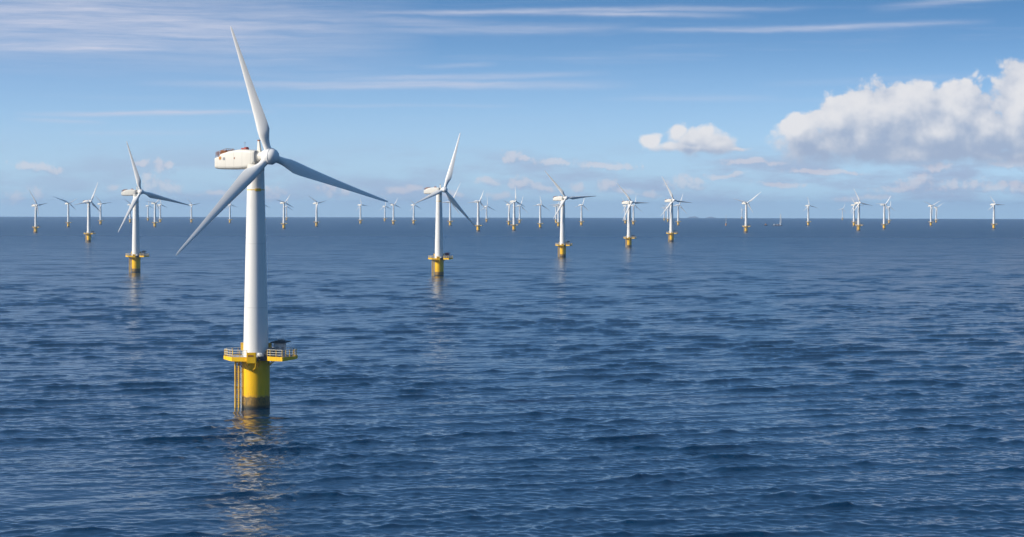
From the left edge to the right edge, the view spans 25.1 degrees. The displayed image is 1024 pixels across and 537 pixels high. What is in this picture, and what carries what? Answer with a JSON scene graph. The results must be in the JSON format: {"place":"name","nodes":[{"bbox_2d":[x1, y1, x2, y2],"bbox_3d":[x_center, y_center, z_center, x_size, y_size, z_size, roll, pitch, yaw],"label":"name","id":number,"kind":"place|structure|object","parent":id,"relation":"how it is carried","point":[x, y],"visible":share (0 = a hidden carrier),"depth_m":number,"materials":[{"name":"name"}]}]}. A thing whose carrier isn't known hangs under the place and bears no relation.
{"place":"outdoors","nodes":[
{"label":"outdoors","id":0,"kind":"place"},
{"bbox_2d":[0,217,1023,536],"bbox_3d":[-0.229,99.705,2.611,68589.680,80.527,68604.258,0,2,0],"label":"sea","id":1,"kind":"structure","parent":0,"point":[788,377],"depth_m":807.10,"materials":[{"name":"blue liquid"}]},
{"bbox_2d":[29,190,46,232],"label":"wind turbine","id":2,"kind":"object","parent":1,"relation":"in","point":[35,227],"visible":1,"depth_m":5642.81,"materials":[{"name":"white metal"}]},
{"bbox_2d":[53,196,75,226],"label":"wind turbine","id":3,"kind":"object","parent":1,"relation":"in","point":[68,222],"visible":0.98,"depth_m":7439.76,"materials":[{"name":"white metal"}]},
{"bbox_2d":[75,183,100,241],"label":"wind turbine","id":4,"kind":"object","parent":1,"relation":"in","point":[89,232],"visible":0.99,"depth_m":4116.77,"materials":[{"name":"white metal"}]},
{"bbox_2d":[97,199,110,224],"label":"wind turbine","id":5,"kind":"object","parent":1,"relation":"in","point":[100,204],"visible":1,"depth_m":8758.52,"materials":[{"name":"white metal"}]},
{"bbox_2d":[145,203,152,220],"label":"wind turbine","id":6,"kind":"object","parent":1,"relation":"in","point":[148,211],"visible":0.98,"depth_m":11903.50,"materials":[{"name":"white metal"}]},
{"bbox_2d":[146,199,158,226],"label":"wind turbine","id":7,"kind":"object","parent":1,"relation":"in","point":[155,222],"visible":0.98,"depth_m":7493.05,"materials":[{"name":"white metal"}]},
{"bbox_2d":[118,141,187,271],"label":"wind turbine","id":8,"kind":"object","parent":1,"relation":"in","point":[136,255],"visible":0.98,"depth_m":2155.25,"materials":[{"name":"white metal"}]},
{"bbox_2d":[156,200,165,222],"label":"wind turbine","id":9,"kind":"object","parent":1,"relation":"in","point":[160,211],"visible":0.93,"depth_m":10216.18,"materials":[{"name":"white metal"}]},
{"bbox_2d":[188,200,199,222],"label":"wind turbine","id":10,"kind":"object","parent":1,"relation":"in","point":[191,204],"visible":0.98,"depth_m":10215.99,"materials":[{"name":"white metal"}]},
{"bbox_2d":[226,203,235,222],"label":"wind turbine","id":11,"kind":"object","parent":1,"relation":"in","point":[229,206],"visible":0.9,"depth_m":9967.24,"materials":[{"name":"white metal"}]},
{"bbox_2d":[176,26,387,408],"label":"wind turbine","id":12,"kind":"object","parent":1,"relation":"in","point":[259,352],"visible":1,"depth_m":693.53,"materials":[{"name":"white metal"}]},
{"bbox_2d":[275,195,293,228],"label":"wind turbine","id":13,"kind":"object","parent":1,"relation":"in","point":[283,203],"visible":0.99,"depth_m":6990.19,"materials":[{"name":"white metal"}]},
{"bbox_2d":[309,196,323,226],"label":"wind turbine","id":14,"kind":"object","parent":1,"relation":"in","point":[316,217],"visible":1,"depth_m":7913.70,"materials":[{"name":"white metal"}]},
{"bbox_2d":[358,199,365,223],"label":"wind turbine","id":15,"kind":"object","parent":1,"relation":"in","point":[360,220],"visible":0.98,"depth_m":9602.30,"materials":[{"name":"white metal"}]},
{"bbox_2d":[380,199,390,220],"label":"wind turbine","id":16,"kind":"object","parent":1,"relation":"in","point":[384,218],"visible":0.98,"depth_m":11980.74,"materials":[{"name":"white metal"}]},
{"bbox_2d":[387,200,400,224],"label":"wind turbine","id":17,"kind":"object","parent":1,"relation":"in","point":[393,220],"visible":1,"depth_m":9194.02,"materials":[{"name":"white metal"}]},
{"bbox_2d":[411,201,419,223],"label":"wind turbine","id":18,"kind":"object","parent":1,"relation":"in","point":[413,205],"visible":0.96,"depth_m":9454.24,"materials":[{"name":"white metal"}]},
{"bbox_2d":[415,134,475,275],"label":"wind turbine","id":19,"kind":"object","parent":1,"relation":"in","point":[439,258],"visible":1,"depth_m":2064.97,"materials":[{"name":"white metal"}]},
{"bbox_2d":[442,182,460,225],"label":"wind turbine","id":20,"kind":"object","parent":1,"relation":"in","point":[450,221],"visible":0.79,"depth_m":8446.14,"materials":[{"name":"white metal"}]},
{"bbox_2d":[469,191,486,230],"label":"wind turbine","id":21,"kind":"object","parent":1,"relation":"in","point":[478,225],"visible":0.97,"depth_m":6257.62,"materials":[{"name":"white metal"}]},
{"bbox_2d":[480,200,495,221],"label":"wind turbine","id":22,"kind":"object","parent":1,"relation":"in","point":[486,209],"visible":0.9,"depth_m":11457.50,"materials":[{"name":"white metal"}]},
{"bbox_2d":[505,200,516,224],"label":"wind turbine","id":23,"kind":"object","parent":1,"relation":"in","point":[508,221],"visible":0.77,"depth_m":8844.79,"materials":[{"name":"white metal"}]},
{"bbox_2d":[505,187,524,230],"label":"wind turbine","id":24,"kind":"object","parent":1,"relation":"in","point":[514,220],"visible":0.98,"depth_m":6497.34,"materials":[{"name":"white metal"}]},
{"bbox_2d":[512,198,527,222],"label":"wind turbine","id":25,"kind":"object","parent":1,"relation":"in","point":[519,211],"visible":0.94,"depth_m":10273.17,"materials":[{"name":"white metal"}]},
{"bbox_2d":[534,198,548,227],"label":"wind turbine","id":26,"kind":"object","parent":1,"relation":"in","point":[540,224],"visible":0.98,"depth_m":7480.20,"materials":[{"name":"white metal"}]},
{"bbox_2d":[553,203,559,222],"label":"wind turbine","id":27,"kind":"object","parent":1,"relation":"in","point":[556,207],"visible":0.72,"depth_m":10723.20,"materials":[{"name":"white metal"}]},
{"bbox_2d":[552,202,565,226],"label":"wind turbine","id":28,"kind":"object","parent":1,"relation":"in","point":[558,222],"visible":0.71,"depth_m":8099.12,"materials":[{"name":"white metal"}]},
{"bbox_2d":[544,170,593,256],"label":"wind turbine","id":29,"kind":"object","parent":1,"relation":"in","point":[563,245],"visible":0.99,"depth_m":2890.34,"materials":[{"name":"white metal"}]},
{"bbox_2d":[576,200,587,225],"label":"wind turbine","id":30,"kind":"object","parent":1,"relation":"in","point":[581,221],"visible":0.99,"depth_m":8850.10,"materials":[{"name":"white metal"}]},
{"bbox_2d":[622,198,627,223],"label":"wind turbine","id":31,"kind":"object","parent":1,"relation":"in","point":[625,205],"visible":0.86,"depth_m":10075.97,"materials":[{"name":"white metal"}]},
{"bbox_2d":[617,183,645,246],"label":"wind turbine","id":32,"kind":"object","parent":1,"relation":"in","point":[629,236],"visible":0.97,"depth_m":3676.12,"materials":[{"name":"white metal"}]},
{"bbox_2d":[625,199,640,224],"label":"wind turbine","id":33,"kind":"object","parent":1,"relation":"in","point":[633,222],"visible":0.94,"depth_m":9310.46,"materials":[{"name":"white metal"}]},
{"bbox_2d":[664,205,669,221],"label":"wind turbine","id":34,"kind":"object","parent":1,"relation":"in","point":[668,210],"visible":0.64,"depth_m":12139.27,"materials":[{"name":"white metal"}]},
{"bbox_2d":[662,177,690,241],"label":"wind turbine","id":35,"kind":"object","parent":1,"relation":"in","point":[671,232],"visible":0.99,"depth_m":4307.83,"materials":[{"name":"white metal"}]},
{"bbox_2d":[673,195,683,225],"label":"wind turbine","id":36,"kind":"object","parent":1,"relation":"in","point":[678,221],"visible":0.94,"depth_m":9001.38,"materials":[{"name":"white metal"}]},
{"bbox_2d":[735,192,760,231],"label":"wind turbine","id":37,"kind":"object","parent":1,"relation":"in","point":[746,225],"visible":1,"depth_m":6163.75,"materials":[{"name":"white metal"}]},
{"bbox_2d":[805,197,816,225],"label":"wind turbine","id":38,"kind":"object","parent":1,"relation":"in","point":[808,212],"visible":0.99,"depth_m":9025.39,"materials":[{"name":"white metal"}]},
{"bbox_2d":[851,197,855,225],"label":"wind turbine","id":39,"kind":"object","parent":1,"relation":"in","point":[853,205],"visible":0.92,"depth_m":8850.48,"materials":[{"name":"white metal"}]},
{"bbox_2d":[852,188,872,230],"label":"wind turbine","id":40,"kind":"object","parent":1,"relation":"in","point":[858,224],"visible":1,"depth_m":6717.38,"materials":[{"name":"white metal"}]},
{"bbox_2d":[880,196,890,228],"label":"wind turbine","id":41,"kind":"object","parent":1,"relation":"in","point":[883,224],"visible":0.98,"depth_m":7423.54,"materials":[{"name":"white metal"}]},
{"bbox_2d":[885,203,894,223],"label":"wind turbine","id":42,"kind":"object","parent":1,"relation":"in","point":[889,213],"visible":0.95,"depth_m":11044.63,"materials":[{"name":"white metal"}]},
{"bbox_2d":[924,201,938,225],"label":"wind turbine","id":43,"kind":"object","parent":1,"relation":"in","point":[931,210],"visible":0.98,"depth_m":9027.89,"materials":[{"name":"white metal"}]},
{"bbox_2d":[933,203,942,222],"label":"wind turbine","id":44,"kind":"object","parent":1,"relation":"in","point":[936,213],"visible":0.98,"depth_m":11980.25,"materials":[{"name":"white metal"}]},
{"bbox_2d":[990,196,1001,228],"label":"wind turbine","id":45,"kind":"object","parent":1,"relation":"in","point":[993,206],"visible":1,"depth_m":7591.58,"materials":[{"name":"white metal"}]},
{"bbox_2d":[0,0,1023,218],"label":"sky","id":46,"kind":"structure","parent":0,"point":[911,102],"materials":[{"name":"blue"}]}
]}

